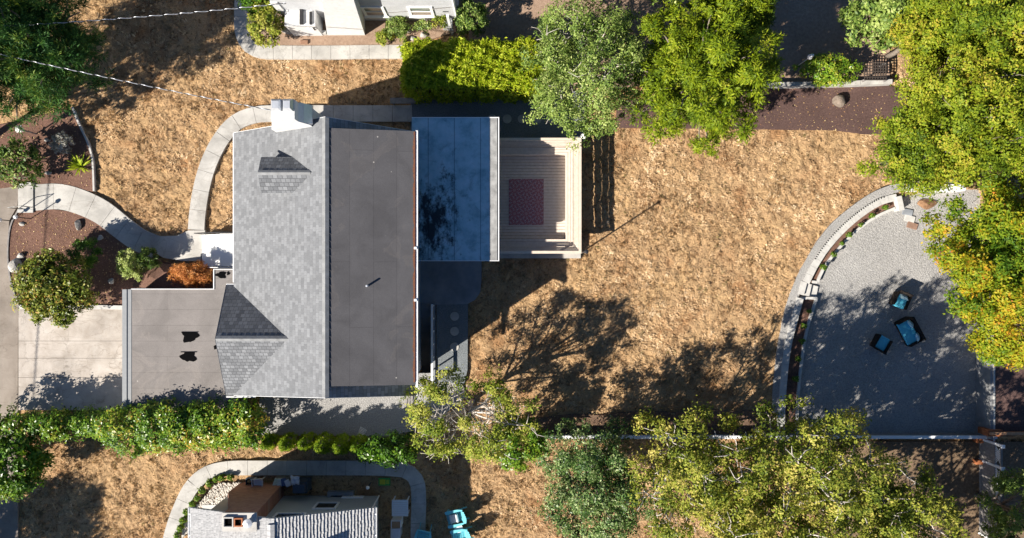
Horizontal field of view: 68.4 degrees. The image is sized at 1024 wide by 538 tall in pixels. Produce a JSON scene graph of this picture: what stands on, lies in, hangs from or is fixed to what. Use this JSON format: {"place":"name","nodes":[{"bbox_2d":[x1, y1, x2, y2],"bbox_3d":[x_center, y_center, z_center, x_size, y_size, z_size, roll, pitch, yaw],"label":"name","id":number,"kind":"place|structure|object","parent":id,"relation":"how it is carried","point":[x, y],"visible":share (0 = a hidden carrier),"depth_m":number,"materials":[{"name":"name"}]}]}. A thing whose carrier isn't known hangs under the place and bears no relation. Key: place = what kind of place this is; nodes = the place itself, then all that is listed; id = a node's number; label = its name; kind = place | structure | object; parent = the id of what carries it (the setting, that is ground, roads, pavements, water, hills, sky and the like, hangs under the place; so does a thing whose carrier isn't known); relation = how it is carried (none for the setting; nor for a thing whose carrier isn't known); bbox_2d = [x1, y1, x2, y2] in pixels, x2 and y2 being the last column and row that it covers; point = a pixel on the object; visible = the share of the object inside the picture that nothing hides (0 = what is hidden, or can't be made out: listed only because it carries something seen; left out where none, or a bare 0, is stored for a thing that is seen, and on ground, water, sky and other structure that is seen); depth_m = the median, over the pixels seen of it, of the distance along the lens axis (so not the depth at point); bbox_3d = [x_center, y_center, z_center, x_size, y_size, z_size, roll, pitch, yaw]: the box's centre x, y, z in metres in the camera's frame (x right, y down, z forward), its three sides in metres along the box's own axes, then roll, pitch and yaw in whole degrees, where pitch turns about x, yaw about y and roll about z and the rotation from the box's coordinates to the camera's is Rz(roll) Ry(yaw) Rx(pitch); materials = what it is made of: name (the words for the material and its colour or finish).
{"place":"outdoors","nodes":[
{"label":"outdoors","id":0,"kind":"place"},
{"bbox_2d":[0,186,19,537],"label":"road","id":1,"kind":"structure","parent":0,"point":[9,512],"depth_m":37.00,"materials":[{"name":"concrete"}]},
{"bbox_2d":[48,130,74,155],"bbox_3d":[-21.796,-6.136,36.539,1.231,0.891,1.290,0,90,0],"label":"hydrangea","id":2,"kind":"object","parent":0,"point":[56,145],"visible":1,"depth_m":36.37,"materials":[{"name":"plant"}]},
{"bbox_2d":[18,309,121,409],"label":"driveway","id":3,"kind":"structure","parent":0,"point":[77,362],"depth_m":36.98,"materials":[{"name":"concrete"}]},
{"bbox_2d":[0,0,1023,537],"bbox_3d":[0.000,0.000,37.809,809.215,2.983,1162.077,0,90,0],"label":"ground","id":4,"kind":"structure","parent":0,"point":[502,350],"depth_m":37.11,"materials":[{"name":"brown plant"}]},
{"bbox_2d":[7,182,34,212],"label":"street steps","id":5,"kind":"structure","parent":4,"relation":"on","point":[26,204],"depth_m":36.95,"materials":[{"name":"concrete"}]},
{"bbox_2d":[0,431,56,503],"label":"laurel bush","id":6,"kind":"object","parent":4,"relation":"on","point":[16,483],"visible":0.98,"depth_m":34.71,"materials":[{"name":"green plant"}]},
{"bbox_2d":[0,107,95,191],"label":"mulch bed","id":7,"kind":"object","parent":4,"relation":"on","point":[59,165],"visible":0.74,"depth_m":36.99,"materials":[{"name":"brown soil"}]},
{"bbox_2d":[0,133,50,188],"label":"rhododendron","id":8,"kind":"object","parent":7,"relation":"on","point":[24,165],"visible":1,"depth_m":35.52,"materials":[{"name":"green plant"}]},
{"bbox_2d":[67,153,91,175],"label":"sword fern","id":9,"kind":"object","parent":7,"relation":"on","point":[77,163],"visible":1,"depth_m":36.77,"materials":[{"name":"green plant"}]},
{"bbox_2d":[9,247,99,329],"bbox_3d":[-21.356,0.921,35.555,3.945,3.502,3.923,0,90,0],"label":"photinia","id":10,"kind":"object","parent":4,"relation":"on","point":[61,289],"visible":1,"depth_m":34.66,"materials":[{"name":"green plant"}]},
{"bbox_2d":[0,0,117,137],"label":"pine tree","id":11,"kind":"object","parent":4,"relation":"on","point":[72,47],"visible":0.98,"depth_m":31.59,"materials":[{"name":"green plant"}]},
{"bbox_2d":[0,54,270,110],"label":"service cable","id":12,"kind":"object","parent":11,"relation":"attached to","point":[136,83],"visible":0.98,"depth_m":30.56,"materials":[{"name":"black metal"}]},
{"bbox_2d":[1,2,285,26],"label":"service cable","id":13,"kind":"object","parent":11,"relation":"attached to","point":[157,15],"visible":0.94,"depth_m":31.77,"materials":[{"name":"black metal"}]},
{"bbox_2d":[0,403,128,445],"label":"laurel hedge","id":14,"kind":"object","parent":4,"relation":"on","point":[49,426],"visible":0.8,"depth_m":35.12,"materials":[{"name":"green plant"}]},
{"bbox_2d":[71,107,95,190],"bbox_3d":[-20.865,-5.920,37.015,0.414,0.170,4.267,-14,90,0],"label":"garden edging","id":15,"kind":"object","parent":4,"relation":"on","point":[90,151],"visible":0.97,"depth_m":36.93,"materials":[{"name":"concrete"}]},
{"bbox_2d":[33,184,159,257],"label":"front walk","id":16,"kind":"structure","parent":4,"relation":"on","point":[115,222],"depth_m":36.97,"materials":[{"name":"concrete"}]},
{"bbox_2d":[9,209,232,304],"bbox_3d":[-19.118,-0.553,37.093,11.132,0.215,4.737,0,90,0],"label":"mulch bed","id":17,"kind":"object","parent":4,"relation":"on","point":[46,235],"visible":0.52,"depth_m":36.98,"materials":[{"name":"brown soil"}]},
{"bbox_2d":[64,235,102,270],"bbox_3d":[-20.454,-0.765,36.348,1.720,1.924,1.642,-33,90,0],"label":"boxwood","id":18,"kind":"object","parent":17,"relation":"on","point":[92,259],"visible":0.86,"depth_m":35.74,"materials":[{"name":"green plant"}]},
{"bbox_2d":[14,212,173,303],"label":"fallen leaves","id":19,"kind":"object","parent":17,"relation":"on","point":[69,245],"visible":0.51,"depth_m":36.97,"materials":[{"name":"brown plant"}]},
{"bbox_2d":[114,248,147,281],"bbox_3d":[-18.171,-0.182,36.256,1.461,2.092,1.660,0,90,0],"label":"boxwood","id":20,"kind":"object","parent":17,"relation":"on","point":[124,269],"visible":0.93,"depth_m":35.69,"materials":[{"name":"green plant"}]},
{"bbox_2d":[135,246,161,269],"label":"boxwood","id":21,"kind":"object","parent":17,"relation":"on","point":[146,252],"visible":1,"depth_m":35.92,"materials":[{"name":"green plant"}]},
{"bbox_2d":[133,263,214,288],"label":"mulch bank","id":22,"kind":"structure","parent":17,"relation":"on","point":[157,277],"depth_m":36.02,"materials":[{"name":"soil"}]},
{"bbox_2d":[167,259,212,287],"bbox_3d":[-14.918,0.254,35.828,2.324,2.957,1.514,0,90,0],"label":"japanese maple","id":23,"kind":"object","parent":22,"relation":"on","point":[196,276],"visible":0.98,"depth_m":34.81,"materials":[{"name":"orange plant"}]},
{"bbox_2d":[155,230,205,260],"bbox_3d":[-16.316,-1.145,37.085,2.526,0.230,1.500,0,90,0],"label":"walk landing","id":24,"kind":"object","parent":4,"relation":"on","point":[186,246],"visible":0.91,"depth_m":36.97,"materials":[{"name":"concrete"}]},
{"bbox_2d":[90,393,275,460],"bbox_3d":[-14.988,7.309,35.069,7.902,4.073,3.223,-5,90,0],"label":"laurel hedge","id":25,"kind":"object","parent":4,"relation":"on","point":[235,428],"visible":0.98,"depth_m":33.85,"materials":[{"name":"green plant"}]},
{"bbox_2d":[181,482,241,537],"bbox_3d":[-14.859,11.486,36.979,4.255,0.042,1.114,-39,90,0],"label":"river pebbles","id":26,"kind":"object","parent":4,"relation":"on","point":[224,489],"visible":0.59,"depth_m":36.97,"materials":[{"name":"gravel"}]},
{"bbox_2d":[259,431,279,450],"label":"ball shrub","id":27,"kind":"object","parent":4,"relation":"on","point":[269,446],"visible":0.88,"depth_m":35.89,"materials":[{"name":"green plant"}]},
{"bbox_2d":[188,482,379,537],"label":"house","id":28,"kind":"structure","parent":4,"relation":"on","point":[265,510],"depth_m":33.49,"materials":[{"name":"grey paint"}]},
{"bbox_2d":[312,502,339,508],"bbox_3d":[-8.750,11.145,35.500,1.100,1.000,0.070,0,90,0],"label":"window","id":29,"kind":"structure","parent":28,"relation":"in","point":[319,505],"depth_m":35.53,"materials":[{"name":"white glass"}]},
{"bbox_2d":[277,431,298,451],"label":"ball shrub","id":30,"kind":"object","parent":4,"relation":"on","point":[287,441],"visible":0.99,"depth_m":35.85,"materials":[{"name":"green plant"}]},
{"bbox_2d":[163,460,425,537],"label":"neighbour walk","id":31,"kind":"structure","parent":4,"relation":"on","point":[412,476],"depth_m":36.97,"materials":[{"name":"concrete"}]},
{"bbox_2d":[188,105,411,229],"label":"side walk","id":32,"kind":"structure","parent":4,"relation":"on","point":[219,142],"depth_m":36.97,"materials":[{"name":"concrete"}]},
{"bbox_2d":[293,477,311,492],"bbox_3d":[-10.176,10.533,36.465,0.740,1.070,0.650,0,90,0],"label":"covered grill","id":33,"kind":"object","parent":4,"relation":"on","point":[305,485],"visible":0.96,"depth_m":36.16,"materials":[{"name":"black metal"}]},
{"bbox_2d":[297,431,316,451],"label":"ball shrub","id":34,"kind":"object","parent":4,"relation":"on","point":[306,441],"visible":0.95,"depth_m":35.88,"materials":[{"name":"green plant"}]},
{"bbox_2d":[122,99,498,409],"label":"house","id":35,"kind":"structure","parent":4,"relation":"on","point":[342,228],"depth_m":32.06,"materials":[{"name":"grey"}]},
{"bbox_2d":[234,0,402,59],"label":"neighbour walk","id":36,"kind":"structure","parent":4,"relation":"on","point":[247,44],"depth_m":36.97,"materials":[{"name":"concrete"}]},
{"bbox_2d":[313,431,336,454],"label":"ball shrub","id":37,"kind":"object","parent":4,"relation":"on","point":[322,444],"visible":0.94,"depth_m":35.71,"materials":[{"name":"green plant"}]},
{"bbox_2d":[330,433,350,454],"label":"ball shrub","id":38,"kind":"object","parent":4,"relation":"on","point":[340,445],"visible":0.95,"depth_m":35.58,"materials":[{"name":"green plant"}]},
{"bbox_2d":[253,14,455,45],"bbox_3d":[-7.763,-12.605,37.100,10.000,0.200,3.316,0,90,0],"label":"bare soil bed","id":39,"kind":"object","parent":4,"relation":"on","point":[371,28],"visible":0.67,"depth_m":37.00,"materials":[{"name":"soil"}]},
{"bbox_2d":[236,0,269,14],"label":"camellia","id":40,"kind":"object","parent":39,"relation":"on","point":[245,3],"visible":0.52,"depth_m":35.27,"materials":[{"name":"green plant"}]},
{"bbox_2d":[245,0,285,48],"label":"fig bush","id":41,"kind":"object","parent":39,"relation":"on","point":[267,18],"visible":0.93,"depth_m":35.33,"materials":[{"name":"green plant"}]},
{"bbox_2d":[381,15,410,39],"bbox_3d":[-5.593,-11.694,36.676,1.468,1.270,1.232,0,90,0],"label":"lavender bush","id":42,"kind":"object","parent":39,"relation":"on","point":[398,25],"visible":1,"depth_m":36.29,"materials":[{"name":"green plant"}]},
{"bbox_2d":[411,18,433,33],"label":"rose bush","id":43,"kind":"object","parent":39,"relation":"on","point":[424,26],"visible":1,"depth_m":36.38,"materials":[{"name":"green plant"}]},
{"bbox_2d":[348,433,368,454],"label":"ball shrub","id":44,"kind":"object","parent":4,"relation":"on","point":[356,440],"visible":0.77,"depth_m":35.72,"materials":[{"name":"green plant"}]},
{"bbox_2d":[259,373,464,435],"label":"gravel walk","id":45,"kind":"structure","parent":4,"relation":"on","point":[350,416],"depth_m":37.00,"materials":[{"name":"grey gravel"}]},
{"bbox_2d":[270,0,458,35],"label":"house","id":46,"kind":"structure","parent":4,"relation":"on","point":[322,17],"depth_m":35.43,"materials":[{"name":"white paint"}]},
{"bbox_2d":[360,6,388,17],"bbox_3d":[-6.515,-12.160,35.670,1.170,1.340,0.120,0,90,0],"label":"window","id":47,"kind":"structure","parent":46,"relation":"in","point":[369,11],"depth_m":35.71,"materials":[{"name":"white paint"}]},
{"bbox_2d":[406,6,435,17],"bbox_3d":[-4.310,-12.160,35.670,1.280,1.340,0.120,0,90,0],"label":"window","id":48,"kind":"structure","parent":46,"relation":"in","point":[423,13],"depth_m":35.71,"materials":[{"name":"white paint"}]},
{"bbox_2d":[353,429,420,471],"bbox_3d":[-5.817,8.471,35.708,3.231,3.200,1.906,0,90,0],"label":"rhododendron","id":49,"kind":"object","parent":4,"relation":"on","point":[377,448],"visible":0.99,"depth_m":34.69,"materials":[{"name":"green plant"}]},
{"bbox_2d":[391,516,402,537],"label":"potting bench","id":50,"kind":"object","parent":4,"relation":"on","point":[396,526],"visible":0.94,"depth_m":36.24,"materials":[{"name":"grey wood"}]},
{"bbox_2d":[392,496,409,515],"bbox_3d":[-5.393,11.508,36.663,0.780,0.775,0.780,0,90,0],"label":"slatted table","id":51,"kind":"object","parent":4,"relation":"on","point":[399,509],"visible":1,"depth_m":36.28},
{"bbox_2d":[418,302,435,388],"bbox_3d":[-4.233,3.690,37.685,0.944,3.230,4.112,0,90,0],"label":"basement stair","id":52,"kind":"object","parent":4,"relation":"on","point":[428,338],"visible":0.59,"depth_m":37.57,"materials":[{"name":"white paint"}]},
{"bbox_2d":[420,261,481,304],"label":"back slab","id":53,"kind":"structure","parent":4,"relation":"on","point":[448,282],"depth_m":36.97,"materials":[{"name":"grey concrete"}]},
{"bbox_2d":[436,304,467,382],"bbox_3d":[-2.934,3.645,37.097,1.553,0.206,3.921,0,90,0],"label":"gravel strip","id":54,"kind":"object","parent":4,"relation":"on","point":[446,355],"visible":0.76,"depth_m":36.99,"materials":[{"name":"gravel"}]},
{"bbox_2d":[445,506,468,528],"bbox_3d":[-2.659,12.045,36.529,1.063,1.062,0.842,-13,90,0],"label":"adirondack chair","id":55,"kind":"object","parent":4,"relation":"on","point":[461,516],"visible":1,"depth_m":36.44,"materials":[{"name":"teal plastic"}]},
{"bbox_2d":[450,526,473,537],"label":"adirondack chair","id":56,"kind":"object","parent":4,"relation":"on","point":[464,532],"visible":1,"depth_m":36.63,"materials":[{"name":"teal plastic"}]},
{"bbox_2d":[397,34,545,105],"bbox_3d":[-1.809,-9.420,35.590,7.148,3.049,3.013,0,90,0],"label":"clipped hedge","id":57,"kind":"object","parent":4,"relation":"on","point":[471,69],"visible":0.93,"depth_m":34.50,"materials":[{"name":"green plant"}]},
{"bbox_2d":[398,363,544,464],"bbox_3d":[-1.821,6.372,34.139,6.553,6.335,4.635,0,90,0],"label":"plum tree","id":58,"kind":"object","parent":4,"relation":"on","point":[435,393],"visible":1,"depth_m":32.77,"materials":[{"name":"green plant"}]},
{"bbox_2d":[411,91,584,141],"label":"gravel side yard","id":59,"kind":"structure","parent":4,"relation":"on","point":[516,128],"depth_m":37.00,"materials":[{"name":"grey gravel"}]},
{"bbox_2d":[492,411,552,474],"bbox_3d":[0.386,8.101,35.623,3.084,3.370,2.819,0,90,0],"label":"camellia","id":60,"kind":"object","parent":4,"relation":"on","point":[534,449],"visible":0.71,"depth_m":34.44,"materials":[{"name":"green plant"}]},
{"bbox_2d":[26,0,1021,537],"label":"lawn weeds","id":61,"kind":"object","parent":4,"relation":"on","point":[500,272],"visible":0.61,"depth_m":37.09,"materials":[{"name":"plant"}]},
{"bbox_2d":[497,138,580,253],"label":"deck","id":62,"kind":"structure","parent":4,"relation":"on","point":[561,192],"depth_m":36.65,"materials":[{"name":"brown wood"}]},
{"bbox_2d":[509,179,543,224],"bbox_3d":[0.691,-3.257,36.641,1.694,0.014,2.241,0,90,0],"label":"rug","id":63,"kind":"object","parent":62,"relation":"on","point":[526,201],"visible":1,"depth_m":36.63,"materials":[{"name":"fabric"}]},
{"bbox_2d":[497,254,580,257],"bbox_3d":[1.289,-0.684,37.070,4.158,0.260,0.316,0,90,0],"label":"deck railing","id":64,"kind":"object","parent":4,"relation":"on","point":[539,255],"visible":0.44,"depth_m":36.94,"materials":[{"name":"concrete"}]},
{"bbox_2d":[530,415,660,537],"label":"holly tree","id":65,"kind":"object","parent":4,"relation":"on","point":[593,461],"visible":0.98,"depth_m":32.89,"materials":[{"name":"green plant"}]},
{"bbox_2d":[530,409,771,434],"bbox_3d":[6.776,7.500,37.100,11.974,0.200,1.316,0,90,0],"label":"mulch bed","id":66,"kind":"object","parent":4,"relation":"on","point":[596,421],"visible":0.57,"depth_m":37.00,"materials":[{"name":"brown soil"}]},
{"bbox_2d":[469,0,889,88],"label":"bare soil yard","id":67,"kind":"structure","parent":4,"relation":"on","point":[810,26],"depth_m":37.01,"materials":[{"name":"brown soil"}]},
{"bbox_2d":[453,0,489,37],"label":"holly bush","id":68,"kind":"object","parent":67,"relation":"on","point":[465,15],"visible":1,"depth_m":35.18,"materials":[{"name":"green plant"}]},
{"bbox_2d":[533,23,574,88],"bbox_3d":[1.917,-9.667,35.322,2.180,3.969,3.105,0,90,0],"label":"dogwood sapling","id":69,"kind":"object","parent":67,"relation":"on","point":[540,43],"visible":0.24,"depth_m":34.04,"materials":[{"name":"green plant"}]},
{"bbox_2d":[518,0,656,155],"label":"cherry tree","id":70,"kind":"object","parent":67,"relation":"on","point":[608,85],"visible":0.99,"depth_m":32.63,"materials":[{"name":"green plant"}]},
{"bbox_2d":[705,0,780,51],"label":"cedar tree","id":71,"kind":"object","parent":67,"relation":"on","point":[758,12],"visible":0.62,"depth_m":31.40,"materials":[{"name":"green plant"}]},
{"bbox_2d":[791,51,864,88],"bbox_3d":[15.108,-9.527,36.321,3.468,1.975,1.770,0,90,0],"label":"ivy clump","id":72,"kind":"object","parent":67,"relation":"on","point":[824,60],"visible":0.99,"depth_m":35.80,"materials":[{"name":"green plant"}]},
{"bbox_2d":[858,62,886,81],"bbox_3d":[17.527,-9.527,36.710,1.116,0.780,0.908,0,90,0],"label":"garden lattice","id":73,"kind":"object","parent":67,"relation":"on","point":[877,71],"visible":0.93,"depth_m":36.34,"materials":[{"name":"brown wood"}]},
{"bbox_2d":[837,0,912,53],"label":"magnolia","id":74,"kind":"object","parent":67,"relation":"on","point":[880,12],"visible":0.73,"depth_m":33.39,"materials":[{"name":"green plant"}]},
{"bbox_2d":[880,0,992,71],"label":"broadleaf tree","id":75,"kind":"object","parent":67,"relation":"on","point":[913,43],"visible":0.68,"depth_m":31.54,"materials":[{"name":"green plant"}]},
{"bbox_2d":[619,401,796,537],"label":"plum tree","id":76,"kind":"object","parent":4,"relation":"on","point":[681,466],"visible":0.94,"depth_m":30.75,"materials":[{"name":"green plant"}]},
{"bbox_2d":[616,86,910,133],"bbox_3d":[12.368,-7.816,37.100,14.474,0.200,2.368,0,90,0],"label":"mulch bed","id":77,"kind":"object","parent":4,"relation":"on","point":[789,103],"visible":0.56,"depth_m":37.00,"materials":[{"name":"brown soil"}]},
{"bbox_2d":[620,0,786,158],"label":"cedar tree","id":78,"kind":"object","parent":77,"relation":"on","point":[714,74],"visible":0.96,"depth_m":31.35,"materials":[{"name":"green plant"}]},
{"bbox_2d":[887,36,1023,159],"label":"broadleaf tree","id":79,"kind":"object","parent":77,"relation":"on","point":[940,90],"visible":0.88,"depth_m":30.27,"materials":[{"name":"green plant"}]},
{"bbox_2d":[545,433,996,438],"bbox_3d":[12.501,8.150,37.090,22.042,1.220,0.160,0,90,0],"label":"boundary fence","id":80,"kind":"object","parent":4,"relation":"on","point":[914,436],"visible":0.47,"depth_m":36.48,"materials":[{"name":"wood"}]},
{"bbox_2d":[688,467,865,537],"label":"plum tree","id":81,"kind":"object","parent":4,"relation":"on","point":[803,530],"visible":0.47,"depth_m":30.47,"materials":[{"name":"green plant"}]},
{"bbox_2d":[709,394,905,531],"bbox_3d":[11.881,7.897,32.370,7.821,9.882,5.564,0,90,0],"label":"plum tree","id":82,"kind":"object","parent":4,"relation":"on","point":[795,457],"visible":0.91,"depth_m":30.14,"materials":[{"name":"green plant"}]},
{"bbox_2d":[798,281,817,296],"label":"garden steps","id":83,"kind":"structure","parent":4,"relation":"on","point":[807,289],"depth_m":37.10,"materials":[{"name":"concrete"}]},
{"bbox_2d":[764,79,892,88],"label":"garden wall","id":84,"kind":"structure","parent":4,"relation":"on","point":[858,83],"depth_m":36.60,"materials":[{"name":"concrete"}]},
{"bbox_2d":[795,207,895,433],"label":"planter curb","id":85,"kind":"structure","parent":4,"relation":"on","point":[839,247],"depth_m":37.09,"materials":[{"name":"concrete"}]},
{"bbox_2d":[850,105,993,204],"bbox_3d":[18.173,-5.095,33.913,5.630,6.785,4.615,0,90,0],"label":"broadleaf tree","id":86,"kind":"object","parent":4,"relation":"on","point":[915,154],"visible":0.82,"depth_m":32.08,"materials":[{"name":"green plant"}]},
{"bbox_2d":[916,0,1023,83],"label":"broadleaf tree","id":87,"kind":"object","parent":4,"relation":"on","point":[1006,17],"visible":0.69,"depth_m":29.41,"materials":[{"name":"green plant"}]},
{"bbox_2d":[919,170,1023,333],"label":"maple tree","id":88,"kind":"object","parent":4,"relation":"on","point":[981,260],"visible":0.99,"depth_m":31.13,"materials":[{"name":"green plant"}]},
{"bbox_2d":[976,322,994,440],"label":"retaining wall","id":89,"kind":"structure","parent":4,"relation":"on","point":[985,395],"depth_m":36.58,"materials":[{"name":"concrete"}]},
{"bbox_2d":[953,90,1023,197],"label":"broadleaf tree","id":90,"kind":"object","parent":4,"relation":"on","point":[1009,157],"visible":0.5,"depth_m":30.96,"materials":[{"name":"green plant"}]},
{"bbox_2d":[954,276,1023,371],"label":"maple tree","id":91,"kind":"object","parent":4,"relation":"on","point":[1000,349],"visible":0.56,"depth_m":32.16,"materials":[{"name":"yellow plant"}]},
{"bbox_2d":[978,439,1004,537],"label":"lattice fence","id":92,"kind":"object","parent":4,"relation":"on","point":[989,455],"visible":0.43,"depth_m":36.28,"materials":[{"name":"wood"}]},
{"bbox_2d":[978,427,1023,435],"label":"cedar fence","id":93,"kind":"object","parent":4,"relation":"on","point":[990,432],"visible":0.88,"depth_m":35.98,"materials":[{"name":"wood"}]},
{"bbox_2d":[772,184,902,412],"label":"gravel path","id":94,"kind":"structure","parent":0,"point":[836,224],"depth_m":36.99,"materials":[{"name":"gravel"}]},
{"bbox_2d":[798,190,979,432],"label":"gravel patio","id":95,"kind":"structure","parent":0,"point":[928,385],"depth_m":37.35,"materials":[{"name":"grey gravel"}]},
{"bbox_2d":[785,299,813,433],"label":"planter soil","id":96,"kind":"structure","parent":95,"relation":"on","point":[796,348],"depth_m":37.18,"materials":[{"name":"brown soil"}]},
{"bbox_2d":[777,194,904,433],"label":"retaining wall","id":97,"kind":"structure","parent":95,"relation":"on","point":[844,227],"depth_m":36.94,"materials":[{"name":"concrete"}]},
{"bbox_2d":[811,201,894,281],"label":"planter soil","id":98,"kind":"structure","parent":95,"relation":"on","point":[865,218],"depth_m":37.18,"materials":[{"name":"brown soil"}]},
{"bbox_2d":[869,334,892,354],"bbox_3d":[18.090,3.681,36.962,0.730,0.775,0.796,30,90,0],"label":"armchair","id":99,"kind":"object","parent":95,"relation":"on","point":[880,343],"visible":1,"depth_m":36.90,"materials":[{"name":"fabric"}]},
{"bbox_2d":[889,290,913,309],"bbox_3d":[19.068,1.514,36.962,0.730,0.775,0.796,23,90,0],"label":"armchair","id":100,"kind":"object","parent":95,"relation":"on","point":[900,299],"visible":1,"depth_m":36.87,"materials":[{"name":"fabric"}]},
{"bbox_2d":[894,316,925,346],"bbox_3d":[19.481,3.053,36.962,0.796,0.775,1.330,-28,90,0],"label":"loveseat","id":101,"kind":"object","parent":95,"relation":"on","point":[910,331],"visible":1,"depth_m":36.90,"materials":[{"name":"fabric"}]},
{"bbox_2d":[816,441,1023,537],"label":"shaded soil","id":102,"kind":"structure","parent":0,"point":[954,466],"depth_m":37.01,"materials":[{"name":"brown soil"}]},
{"bbox_2d":[805,448,973,537],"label":"plum tree","id":103,"kind":"object","parent":102,"relation":"on","point":[904,511],"visible":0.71,"depth_m":31.00,"materials":[{"name":"green plant"}]},
{"bbox_2d":[971,467,1023,537],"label":"cypress tree","id":104,"kind":"object","parent":102,"relation":"on","point":[1002,518],"visible":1,"depth_m":33.56,"materials":[{"name":"green plant"}]},
{"bbox_2d":[995,319,1023,430],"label":"dark soil","id":105,"kind":"structure","parent":0,"point":[1009,399],"depth_m":36.24,"materials":[{"name":"soil"}]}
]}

